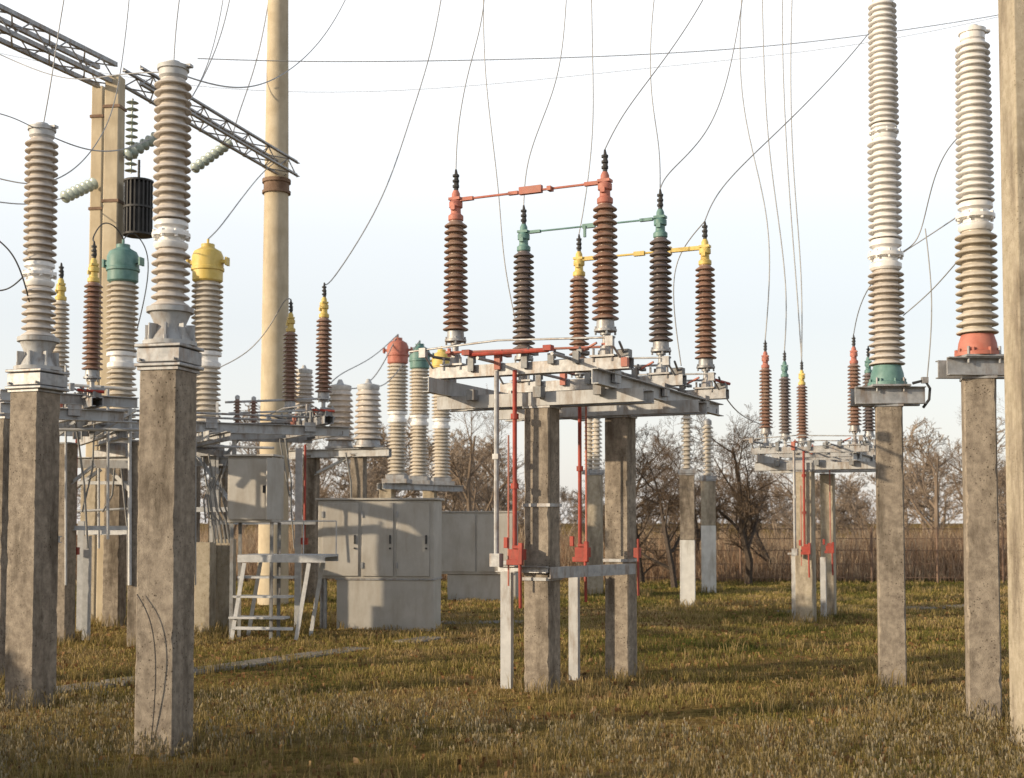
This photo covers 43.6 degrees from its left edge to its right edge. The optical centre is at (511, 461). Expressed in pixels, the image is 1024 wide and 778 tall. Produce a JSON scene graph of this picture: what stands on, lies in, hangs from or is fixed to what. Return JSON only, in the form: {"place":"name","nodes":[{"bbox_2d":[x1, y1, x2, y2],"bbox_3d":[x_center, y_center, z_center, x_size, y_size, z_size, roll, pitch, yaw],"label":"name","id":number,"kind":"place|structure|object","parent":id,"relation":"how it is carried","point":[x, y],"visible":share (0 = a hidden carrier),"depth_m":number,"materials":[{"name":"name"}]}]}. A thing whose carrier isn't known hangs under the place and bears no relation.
{"place":"outdoors","nodes":[
{"label":"outdoors","id":0,"kind":"place"},
{"bbox_2d":[56,636,446,693],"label":"path","id":1,"kind":"structure","parent":0,"point":[260,661],"depth_m":14.34,"materials":[{"name":"concrete"}]},
{"bbox_2d":[0,17,996,91],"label":"overhead wire","id":2,"kind":"object","parent":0,"point":[567,76],"visible":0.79,"depth_m":29.62,"materials":[{"name":"metal"}]},
{"bbox_2d":[0,0,1005,522],"label":"sky","id":3,"kind":"structure","parent":0,"point":[346,142],"materials":[{"name":"white"}]},
{"bbox_2d":[0,523,1023,777],"bbox_3d":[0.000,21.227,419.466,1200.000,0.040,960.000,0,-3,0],"label":"ground","id":4,"kind":"structure","parent":0,"point":[690,715],"depth_m":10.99,"materials":[{"name":"green plant"}]},
{"bbox_2d":[0,416,9,680],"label":"concrete post","id":5,"kind":"object","parent":4,"relation":"on","point":[4,456],"visible":0.41,"depth_m":12.72,"materials":[{"name":"concrete"}]},
{"bbox_2d":[4,388,62,708],"bbox_3d":[-4.183,0.852,11.172,0.325,2.942,0.326,-1,-3,20],"label":"concrete post","id":6,"kind":"object","parent":4,"relation":"on","point":[32,584],"visible":0.94,"depth_m":11.06,"materials":[{"name":"concrete"}]},
{"bbox_2d":[5,122,69,391],"bbox_3d":[-4.167,-1.807,11.296,0.405,2.376,0.406,-1,-3,19],"label":"post insulator","id":7,"kind":"object","parent":6,"relation":"on","point":[37,365],"visible":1,"depth_m":11.21,"materials":[{"name":"ceramic"}]},
{"bbox_2d":[55,0,222,151],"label":"overhead wire","id":8,"kind":"object","parent":7,"relation":"attached to","point":[152,136],"visible":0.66,"depth_m":14.30,"materials":[{"name":"metal"}]},
{"bbox_2d":[56,442,77,643],"bbox_3d":[-5.962,1.173,16.964,0.284,2.842,0.284,0,-3,10],"label":"concrete post","id":9,"kind":"object","parent":4,"relation":"on","point":[65,609],"visible":0.4,"depth_m":16.87,"materials":[{"name":"concrete"}]},
{"bbox_2d":[0,366,138,639],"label":"steel frame","id":10,"kind":"object","parent":4,"relation":"on","point":[129,403],"visible":0.62,"depth_m":16.38,"materials":[{"name":"grey paint"}]},
{"bbox_2d":[0,241,124,427],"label":"disconnector switch","id":11,"kind":"object","parent":10,"relation":"on","point":[87,411],"visible":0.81,"depth_m":15.56,"materials":[{"name":"ceramic"}]},
{"bbox_2d":[0,0,129,183],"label":"overhead wire","id":12,"kind":"object","parent":11,"relation":"attached to","point":[107,121],"visible":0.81,"depth_m":14.58,"materials":[{"name":"metal"}]},
{"bbox_2d":[80,468,96,619],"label":"concrete post","id":13,"kind":"object","parent":4,"relation":"on","point":[91,500],"visible":0.3,"depth_m":20.14,"materials":[{"name":"concrete"}]},
{"bbox_2d":[86,86,104,456],"bbox_3d":[-6.654,-1.644,20.499,0.230,8.800,0.270,0,-3,8],"label":"portal leg","id":14,"kind":"object","parent":4,"relation":"on","point":[95,208],"visible":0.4,"depth_m":20.52,"materials":[{"name":"concrete"}]},
{"bbox_2d":[60,178,98,202],"bbox_3d":[-6.807,-4.263,20.123,0.199,0.517,0.699,-1,-3,27],"label":"insulator string","id":15,"kind":"object","parent":14,"relation":"attached to","point":[76,191],"visible":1,"depth_m":20.08,"materials":[{"name":"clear glass"}]},
{"bbox_2d":[96,75,126,622],"bbox_3d":[-6.261,-1.667,20.000,0.280,8.800,0.270,0,-3,8],"label":"portal leg","id":16,"kind":"object","parent":4,"relation":"on","point":[112,200],"visible":0.35,"depth_m":20.00,"materials":[{"name":"concrete"}]},
{"bbox_2d":[0,3,117,87],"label":"lattice beam","id":17,"kind":"structure","parent":16,"relation":"attached to","point":[34,24],"depth_m":19.08,"materials":[{"name":"metal"}]},
{"bbox_2d":[123,130,156,160],"bbox_3d":[-5.823,-5.079,20.413,0.197,0.729,0.885,-2,-3,35],"label":"insulator string","id":18,"kind":"object","parent":16,"relation":"attached to","point":[129,154],"visible":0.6,"depth_m":20.24,"materials":[{"name":"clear glass"}]},
{"bbox_2d":[102,468,127,626],"bbox_3d":[-6.063,1.379,19.557,0.284,2.672,0.284,0,-3,10],"label":"concrete post","id":19,"kind":"object","parent":4,"relation":"on","point":[114,595],"visible":0.74,"depth_m":19.44,"materials":[{"name":"concrete"}]},
{"bbox_2d":[127,440,138,646],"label":"concrete post","id":20,"kind":"object","parent":4,"relation":"on","point":[131,606],"visible":0.41,"depth_m":16.38,"materials":[{"name":"concrete"}]},
{"bbox_2d":[76,453,227,631],"bbox_3d":[-5.449,1.180,18.590,3.047,2.580,0.750,0,-3,4],"label":"steel frame","id":21,"kind":"object","parent":4,"relation":"on","point":[205,462],"visible":0.41,"depth_m":18.52,"materials":[{"name":"grey paint"}]},
{"bbox_2d":[94,239,143,456],"bbox_3d":[-5.699,-1.650,18.698,0.637,3.205,0.539,-1,-3,16],"label":"current transformer","id":22,"kind":"object","parent":21,"relation":"on","point":[122,262],"visible":0.64,"depth_m":18.55,"materials":[{"name":"ceramic"}]},
{"bbox_2d":[186,239,229,456],"bbox_3d":[-4.554,-1.694,19.100,0.650,3.270,0.550,-1,-3,11],"label":"current transformer","id":23,"kind":"object","parent":21,"relation":"on","point":[208,262],"visible":0.72,"depth_m":18.95,"materials":[{"name":"ceramic"}]},
{"bbox_2d":[134,366,199,755],"bbox_3d":[-2.425,0.784,8.973,0.315,2.872,0.315,-1,-3,14],"label":"concrete post","id":24,"kind":"object","parent":4,"relation":"on","point":[166,516],"visible":0.88,"depth_m":8.86,"materials":[{"name":"concrete"}]},
{"bbox_2d":[134,60,203,370],"bbox_3d":[-2.419,-1.752,9.091,0.375,2.200,0.376,-1,-3,14],"label":"post insulator","id":25,"kind":"object","parent":24,"relation":"on","point":[169,339],"visible":1,"depth_m":9.01,"materials":[{"name":"ceramic"}]},
{"bbox_2d":[188,0,344,87],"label":"overhead wire","id":26,"kind":"object","parent":25,"relation":"attached to","point":[273,78],"visible":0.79,"depth_m":13.03,"materials":[{"name":"metal"}]},
{"bbox_2d":[194,466,200,589],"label":"concrete post","id":27,"kind":"object","parent":4,"relation":"on","point":[198,474],"visible":0.12,"depth_m":19.61,"materials":[{"name":"concrete"}]},
{"bbox_2d":[194,542,215,633],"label":"concrete post","id":28,"kind":"object","parent":4,"relation":"on","point":[205,601],"visible":0.73,"depth_m":18.13,"materials":[{"name":"beige concrete"}]},
{"bbox_2d":[208,466,229,541],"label":"concrete post","id":29,"kind":"object","parent":4,"relation":"on","point":[225,484],"visible":0.12,"depth_m":19.07,"materials":[{"name":"concrete"}]},
{"bbox_2d":[216,539,235,630],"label":"concrete post","id":30,"kind":"object","parent":4,"relation":"on","point":[222,581],"visible":0.64,"depth_m":18.43,"materials":[{"name":"grey concrete"}]},
{"bbox_2d":[203,454,284,638],"bbox_3d":[-3.644,1.162,17.366,1.170,2.502,0.685,0,-3,8],"label":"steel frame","id":31,"kind":"object","parent":4,"relation":"on","point":[255,488],"visible":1,"depth_m":17.29,"materials":[{"name":"paint"}]},
{"bbox_2d":[229,459,265,519],"bbox_3d":[-3.558,0.378,17.278,0.560,0.820,0.050,0,-3,8],"label":"door","id":32,"kind":"structure","parent":31,"relation":"in","point":[247,477],"depth_m":17.28,"materials":[{"name":"paint"}]},
{"bbox_2d":[266,458,283,519],"bbox_3d":[-3.172,0.371,17.127,0.020,0.820,0.300,-2,-3,37],"label":"side door","id":33,"kind":"structure","parent":31,"relation":"in","point":[274,466],"depth_m":17.11,"materials":[{"name":"paint"}]},
{"bbox_2d":[203,398,325,626],"bbox_3d":[-3.611,0.732,19.051,2.003,3.517,1.223,1,-3,-22],"label":"steel frame","id":34,"kind":"object","parent":4,"relation":"on","point":[233,447],"visible":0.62,"depth_m":19.21,"materials":[{"name":"grey paint"}]},
{"bbox_2d":[61,283,350,446],"bbox_3d":[-4.430,-1.399,18.224,3.920,2.333,2.350,1,-3,-27],"label":"disconnector switch","id":35,"kind":"object","parent":34,"relation":"on","point":[314,426],"visible":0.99,"depth_m":18.24,"materials":[{"name":"grey paint"}]},
{"bbox_2d":[324,0,440,284],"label":"overhead wire","id":36,"kind":"object","parent":35,"relation":"attached to","point":[399,150],"visible":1,"depth_m":20.02,"materials":[{"name":"metal"}]},
{"bbox_2d":[301,444,307,544],"bbox_3d":[-3.107,0.498,19.198,0.100,1.500,0.090,0,-3,0],"label":"drive pipe","id":37,"kind":"object","parent":34,"relation":"attached to","point":[305,538],"visible":0.93,"depth_m":19.18,"materials":[{"name":"red metal"}]},
{"bbox_2d":[257,0,290,604],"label":"round pole","id":38,"kind":"object","parent":4,"relation":"on","point":[276,192],"visible":0.84,"depth_m":24.81,"materials":[{"name":"concrete"}]},
{"bbox_2d":[122,65,299,176],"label":"lattice beam","id":39,"kind":"structure","parent":38,"relation":"attached to","point":[208,120],"depth_m":22.78,"materials":[{"name":"metal"}]},
{"bbox_2d":[124,98,138,173],"bbox_3d":[-6.141,-5.252,20.668,0.211,1.221,0.200,0,-3,0],"label":"insulator string","id":40,"kind":"object","parent":39,"relation":"hanging from","point":[131,129],"visible":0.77,"depth_m":20.65,"materials":[{"name":"green glass"}]},
{"bbox_2d":[123,160,153,238],"bbox_3d":[-5.839,-4.118,20.014,0.460,1.200,0.460,0,-3,0],"label":"line trap","id":41,"kind":"object","parent":40,"relation":"hanging from","point":[138,206],"visible":0.97,"depth_m":19.85,"materials":[{"name":"black metal"}]},
{"bbox_2d":[190,139,232,172],"bbox_3d":[-5.453,-5.550,23.235,0.199,0.830,1.042,-1,-3,28],"label":"insulator string","id":42,"kind":"object","parent":39,"relation":"hanging from","point":[202,162],"visible":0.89,"depth_m":23.14,"materials":[{"name":"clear glass"}]},
{"bbox_2d":[228,521,337,640],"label":"access platform","id":43,"kind":"structure","parent":4,"relation":"on","point":[308,559],"depth_m":17.27,"materials":[{"name":"metal"}]},
{"bbox_2d":[302,454,319,601],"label":"concrete post","id":44,"kind":"object","parent":4,"relation":"on","point":[312,483],"visible":0.56,"depth_m":25.25,"materials":[{"name":"concrete"}]},
{"bbox_2d":[289,438,350,534],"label":"bare tree","id":45,"kind":"object","parent":4,"relation":"on","point":[324,493],"visible":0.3,"depth_m":44.79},
{"bbox_2d":[350,453,366,497],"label":"concrete post","id":46,"kind":"object","parent":4,"relation":"on","point":[359,475],"visible":0.27,"depth_m":24.89,"materials":[{"name":"concrete"}]},
{"bbox_2d":[289,418,391,497],"bbox_3d":[-3.579,-0.119,25.256,2.717,1.714,0.543,-1,-3,23],"label":"steel frame","id":47,"kind":"object","parent":46,"relation":"on","point":[345,454],"visible":0.54,"depth_m":25.05,"materials":[{"name":"grey paint"}]},
{"bbox_2d":[294,365,314,415],"bbox_3d":[-4.146,-1.393,25.493,0.456,1.045,0.456,0,-3,0],"label":"bushing","id":48,"kind":"object","parent":47,"relation":"on","point":[305,389],"visible":0.73,"depth_m":25.35,"materials":[{"name":"ceramic"}]},
{"bbox_2d":[325,379,354,448],"bbox_3d":[-3.408,-0.933,25.371,0.600,1.375,0.600,0,-3,0],"label":"bushing","id":49,"kind":"object","parent":47,"relation":"on","point":[340,395],"visible":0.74,"depth_m":25.19,"materials":[{"name":"ceramic"}]},
{"bbox_2d":[353,379,382,447],"bbox_3d":[-2.804,-0.935,24.971,0.586,1.342,0.586,0,-3,0],"label":"bushing","id":50,"kind":"object","parent":47,"relation":"on","point":[368,421],"visible":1,"depth_m":24.79,"materials":[{"name":"ceramic"}]},
{"bbox_2d":[315,498,444,630],"bbox_3d":[-1.971,1.539,19.192,1.820,1.960,0.790,0,-3,6],"label":"switch cabinet","id":51,"kind":"object","parent":4,"relation":"on","point":[385,569],"visible":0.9,"depth_m":18.84,"materials":[{"name":"metal"}]},
{"bbox_2d":[379,485,394,497],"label":"concrete post","id":52,"kind":"object","parent":4,"relation":"on","point":[386,493],"visible":0.09,"depth_m":28.86,"materials":[{"name":"concrete"}]},
{"bbox_2d":[377,483,464,491],"bbox_3d":[-2.084,0.613,29.789,0.427,0.140,3.176,-2,-3,35],"label":"steel frame","id":53,"kind":"object","parent":52,"relation":"on","point":[426,487],"visible":1,"depth_m":29.54,"materials":[{"name":"grey paint"}]},
{"bbox_2d":[382,334,412,483],"bbox_3d":[-2.601,-1.192,29.087,0.676,3.401,0.572,0,-3,9],"label":"current transformer","id":54,"kind":"object","parent":53,"relation":"on","point":[397,358],"visible":1,"depth_m":28.92,"materials":[{"name":"ceramic"}]},
{"bbox_2d":[409,341,433,484],"bbox_3d":[-2.174,-1.146,30.086,0.676,3.401,0.572,0,-3,2],"label":"current transformer","id":55,"kind":"object","parent":53,"relation":"on","point":[419,414],"visible":0.97,"depth_m":29.92,"materials":[{"name":"ceramic"}]},
{"bbox_2d":[430,346,454,484],"bbox_3d":[-1.713,-1.099,31.085,0.676,3.401,0.572,1,-3,-11],"label":"current transformer","id":56,"kind":"object","parent":53,"relation":"on","point":[441,419],"visible":0.68,"depth_m":30.90,"materials":[{"name":"ceramic"}]},
{"bbox_2d":[381,428,452,501],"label":"bare tree","id":57,"kind":"object","parent":4,"relation":"on","point":[407,495],"visible":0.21,"depth_m":48.06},
{"bbox_2d":[429,385,523,522],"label":"bare tree","id":58,"kind":"object","parent":4,"relation":"on","point":[467,494],"visible":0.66,"depth_m":45.73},
{"bbox_2d":[442,511,519,600],"bbox_3d":[-0.686,1.941,26.286,1.620,1.830,0.760,0,-3,6],"label":"switch cabinet","id":59,"kind":"object","parent":4,"relation":"on","point":[467,543],"visible":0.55,"depth_m":25.95,"materials":[{"name":"metal"}]},
{"bbox_2d":[447,410,524,510],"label":"bare tree","id":60,"kind":"object","parent":4,"relation":"on","point":[501,486],"visible":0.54,"depth_m":50.19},
{"bbox_2d":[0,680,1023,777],"bbox_3d":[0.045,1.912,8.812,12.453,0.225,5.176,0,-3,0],"label":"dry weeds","id":61,"kind":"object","parent":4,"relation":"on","point":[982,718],"visible":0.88,"depth_m":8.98,"materials":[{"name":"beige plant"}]},
{"bbox_2d":[2,599,1023,777],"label":"fallen leaves","id":62,"kind":"object","parent":4,"relation":"on","point":[383,775],"visible":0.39,"depth_m":12.01,"materials":[{"name":"brown plant"}]},
{"bbox_2d":[77,399,1006,543],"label":"wood","id":63,"kind":"object","parent":4,"relation":"on","point":[851,506],"visible":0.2,"depth_m":70.63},
{"bbox_2d":[523,405,560,692],"bbox_3d":[0.285,0.924,12.070,0.278,2.882,0.278,-1,-3,25],"label":"concrete post","id":64,"kind":"object","parent":4,"relation":"on","point":[541,544],"visible":0.88,"depth_m":11.97,"materials":[{"name":"concrete"}]},
{"bbox_2d":[76,517,1007,582],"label":"dry reeds","id":65,"kind":"object","parent":4,"relation":"on","point":[250,546],"visible":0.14,"depth_m":37.26,"materials":[{"name":"brown plant"}]},
{"bbox_2d":[584,474,603,595],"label":"concrete post","id":66,"kind":"object","parent":4,"relation":"on","point":[595,510],"visible":0.59,"depth_m":27.79,"materials":[{"name":"concrete"}]},
{"bbox_2d":[582,419,593,473],"bbox_3d":[1.702,-0.381,28.149,0.330,1.331,0.330,0,-3,0],"label":"post insulator","id":67,"kind":"object","parent":66,"relation":"on","point":[589,445],"visible":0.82,"depth_m":28.07,"materials":[{"name":"ceramic"}]},
{"bbox_2d":[589,418,604,473],"bbox_3d":[1.856,-0.386,28.049,0.330,1.331,0.330,0,-3,0],"label":"post insulator","id":68,"kind":"object","parent":66,"relation":"on","point":[596,446],"visible":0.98,"depth_m":27.97,"materials":[{"name":"ceramic"}]},
{"bbox_2d":[603,415,636,678],"bbox_3d":[1.120,0.976,13.169,0.273,2.882,0.273,-1,-3,25],"label":"concrete post","id":69,"kind":"object","parent":4,"relation":"on","point":[620,543],"visible":0.84,"depth_m":13.07,"materials":[{"name":"concrete"}]},
{"bbox_2d":[409,149,730,688],"bbox_3d":[0.862,-0.234,13.360,2.351,5.116,3.920,-1,-3,25],"label":"disconnector switch","id":70,"kind":"object","parent":69,"relation":"on","point":[605,386],"visible":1,"depth_m":12.36,"materials":[{"name":"grey paint"}]},
{"bbox_2d":[483,0,515,322],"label":"overhead wire","id":71,"kind":"object","parent":70,"relation":"attached to","point":[495,162],"visible":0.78,"depth_m":15.18,"materials":[{"name":"metal"}]},
{"bbox_2d":[523,0,566,204],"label":"overhead wire","id":72,"kind":"object","parent":70,"relation":"on","point":[549,99],"visible":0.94,"depth_m":14.02,"materials":[{"name":"metal"}]},
{"bbox_2d":[579,0,593,233],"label":"overhead wire","id":73,"kind":"object","parent":70,"relation":"on","point":[592,115],"visible":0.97,"depth_m":15.43,"materials":[{"name":"metal"}]},
{"bbox_2d":[605,0,702,148],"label":"overhead wire","id":74,"kind":"object","parent":70,"relation":"on","point":[653,73],"visible":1,"depth_m":12.30,"materials":[{"name":"metal"}]},
{"bbox_2d":[650,0,660,188],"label":"overhead wire","id":75,"kind":"object","parent":70,"relation":"attached to","point":[652,98],"visible":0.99,"depth_m":16.22,"materials":[{"name":"metal"}]},
{"bbox_2d":[660,0,742,188],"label":"overhead wire","id":76,"kind":"object","parent":70,"relation":"attached to","point":[718,104],"visible":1,"depth_m":13.92,"materials":[{"name":"metal"}]},
{"bbox_2d":[704,0,893,220],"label":"overhead wire","id":77,"kind":"object","parent":70,"relation":"attached to","point":[784,124],"visible":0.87,"depth_m":15.56,"materials":[{"name":"metal"}]},
{"bbox_2d":[563,415,712,543],"bbox_3d":[3.799,0.997,37.086,4.060,4.851,3.019,2,-3,-30],"label":"bare tree","id":78,"kind":"object","parent":4,"relation":"on","point":[657,442],"visible":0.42,"depth_m":37.11,"materials":[{"name":"brown plant"}]},
{"bbox_2d":[593,445,696,582],"bbox_3d":[3.317,1.415,33.422,2.754,3.615,2.829,0,-3,0],"label":"bare tree","id":79,"kind":"object","parent":4,"relation":"on","point":[641,573],"visible":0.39,"depth_m":32.85,"materials":[{"name":"brown plant"}]},
{"bbox_2d":[603,417,726,587],"bbox_3d":[3.741,0.986,31.437,3.268,4.306,2.675,0,-3,0],"label":"bare tree","id":80,"kind":"object","parent":4,"relation":"on","point":[670,566],"visible":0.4,"depth_m":31.02,"materials":[{"name":"brown plant"}]},
{"bbox_2d":[679,474,695,607],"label":"concrete post","id":81,"kind":"object","parent":4,"relation":"on","point":[687,537],"visible":0.8,"depth_m":23.62,"materials":[{"name":"concrete"}]},
{"bbox_2d":[678,415,695,473],"bbox_3d":[3.257,-0.371,23.843,0.300,1.210,0.300,0,-3,0],"label":"post insulator","id":82,"kind":"object","parent":81,"relation":"on","point":[686,467],"visible":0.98,"depth_m":23.77,"materials":[{"name":"ceramic"}]},
{"bbox_2d":[636,420,745,558],"bbox_3d":[5.293,1.079,38.861,4.060,4.851,3.019,-2,-4,41],"label":"bare tree","id":83,"kind":"object","parent":4,"relation":"on","point":[697,534],"visible":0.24,"depth_m":38.95,"materials":[{"name":"brown plant"}]},
{"bbox_2d":[700,480,715,592],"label":"concrete post","id":84,"kind":"object","parent":4,"relation":"on","point":[708,533],"visible":0.77,"depth_m":28.79,"materials":[{"name":"concrete"}]},
{"bbox_2d":[699,419,716,479],"bbox_3d":[4.444,-0.270,29.044,0.345,1.392,0.345,0,-3,0],"label":"post insulator","id":85,"kind":"object","parent":84,"relation":"on","point":[707,448],"visible":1,"depth_m":28.97,"materials":[{"name":"ceramic"}]},
{"bbox_2d":[679,403,792,585],"bbox_3d":[5.485,0.718,31.134,3.019,4.851,4.060,0,-3,0],"label":"bare tree","id":86,"kind":"object","parent":4,"relation":"on","point":[746,539],"visible":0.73,"depth_m":31.08,"materials":[{"name":"brown plant"}]},
{"bbox_2d":[695,429,784,573],"bbox_3d":[6.493,1.211,36.242,2.675,4.306,3.268,-1,-3,27],"label":"bare tree","id":87,"kind":"object","parent":4,"relation":"on","point":[761,547],"visible":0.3,"depth_m":35.89,"materials":[{"name":"brown plant"}]},
{"bbox_2d":[748,430,820,544],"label":"bare tree","id":88,"kind":"object","parent":4,"relation":"on","point":[787,498],"visible":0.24,"depth_m":48.52,"materials":[{"name":"brown plant"}]},
{"bbox_2d":[795,470,816,622],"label":"concrete post","id":89,"kind":"object","parent":4,"relation":"on","point":[805,588],"visible":0.87,"depth_m":20.24,"materials":[{"name":"concrete"}]},
{"bbox_2d":[743,335,875,621],"bbox_3d":[5.327,0.391,21.459,2.116,4.604,3.528,-1,-3,24],"label":"disconnector switch","id":90,"kind":"object","parent":89,"relation":"on","point":[829,457],"visible":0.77,"depth_m":20.52,"materials":[{"name":"metal"}]},
{"bbox_2d":[740,0,769,339],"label":"overhead wire","id":91,"kind":"object","parent":90,"relation":"on","point":[758,177],"visible":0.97,"depth_m":20.92,"materials":[{"name":"metal"}]},
{"bbox_2d":[782,0,800,351],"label":"overhead wire","id":92,"kind":"object","parent":90,"relation":"attached to","point":[788,178],"visible":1,"depth_m":23.76,"materials":[{"name":"metal"}]},
{"bbox_2d":[790,0,802,359],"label":"overhead wire","id":93,"kind":"object","parent":90,"relation":"attached to","point":[794,183],"visible":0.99,"depth_m":23.57,"materials":[{"name":"metal"}]},
{"bbox_2d":[636,527,1007,582],"bbox_3d":[9.250,2.441,32.922,13.552,1.500,0.060,0,-3,0],"label":"wire fence","id":94,"kind":"object","parent":4,"relation":"on","point":[937,577],"visible":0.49,"depth_m":32.92,"materials":[{"name":"metal"}]},
{"bbox_2d":[819,473,836,616],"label":"concrete post","id":95,"kind":"object","parent":4,"relation":"on","point":[825,535],"visible":0.77,"depth_m":21.48,"materials":[{"name":"concrete"}]},
{"bbox_2d":[874,404,906,686],"bbox_3d":[3.718,0.917,12.571,0.273,2.942,0.273,-1,-3,14],"label":"concrete post","id":96,"kind":"object","parent":4,"relation":"on","point":[891,592],"visible":0.93,"depth_m":12.46,"materials":[{"name":"concrete"}]},
{"bbox_2d":[850,0,925,406],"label":"post insulator","id":97,"kind":"object","parent":96,"relation":"on","point":[887,384],"visible":1,"depth_m":12.63,"materials":[{"name":"ceramic"}]},
{"bbox_2d":[903,418,962,543],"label":"bare tree","id":98,"kind":"object","parent":4,"relation":"on","point":[936,507],"visible":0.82,"depth_m":45.26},
{"bbox_2d":[933,392,1006,520],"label":"bare tree","id":99,"kind":"object","parent":4,"relation":"on","point":[959,482],"visible":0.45,"depth_m":47.85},
{"bbox_2d":[959,375,1001,719],"bbox_3d":[3.839,0.799,10.474,0.268,2.982,0.268,-1,-3,14],"label":"concrete post","id":100,"kind":"object","parent":4,"relation":"on","point":[983,682],"visible":0.91,"depth_m":10.36,"materials":[{"name":"concrete"}]},
{"bbox_2d":[935,24,1003,378],"bbox_3d":[3.839,-2.161,10.613,0.600,2.940,0.368,0,-3,-3],"label":"post insulator","id":101,"kind":"object","parent":100,"relation":"on","point":[977,352],"visible":0.98,"depth_m":10.52,"materials":[{"name":"ceramic"}]},
{"bbox_2d":[998,0,1023,747],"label":"concrete pole","id":102,"kind":"object","parent":4,"relation":"on","point":[1011,45],"visible":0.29,"depth_m":9.21,"materials":[{"name":"beige concrete"}]},
{"bbox_2d":[197,15,997,61],"bbox_3d":[3.561,-9.160,26.895,19.717,3.225,0.148,1,-3,-15],"label":"overhead wire","id":103,"kind":"object","parent":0,"point":[577,57],"visible":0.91,"depth_m":26.23,"materials":[{"name":"metal"}]},
{"bbox_2d":[762,0,786,349],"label":"overhead wire","id":104,"kind":"object","parent":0,"point":[772,177],"visible":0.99,"depth_m":22.25,"materials":[{"name":"metal"}]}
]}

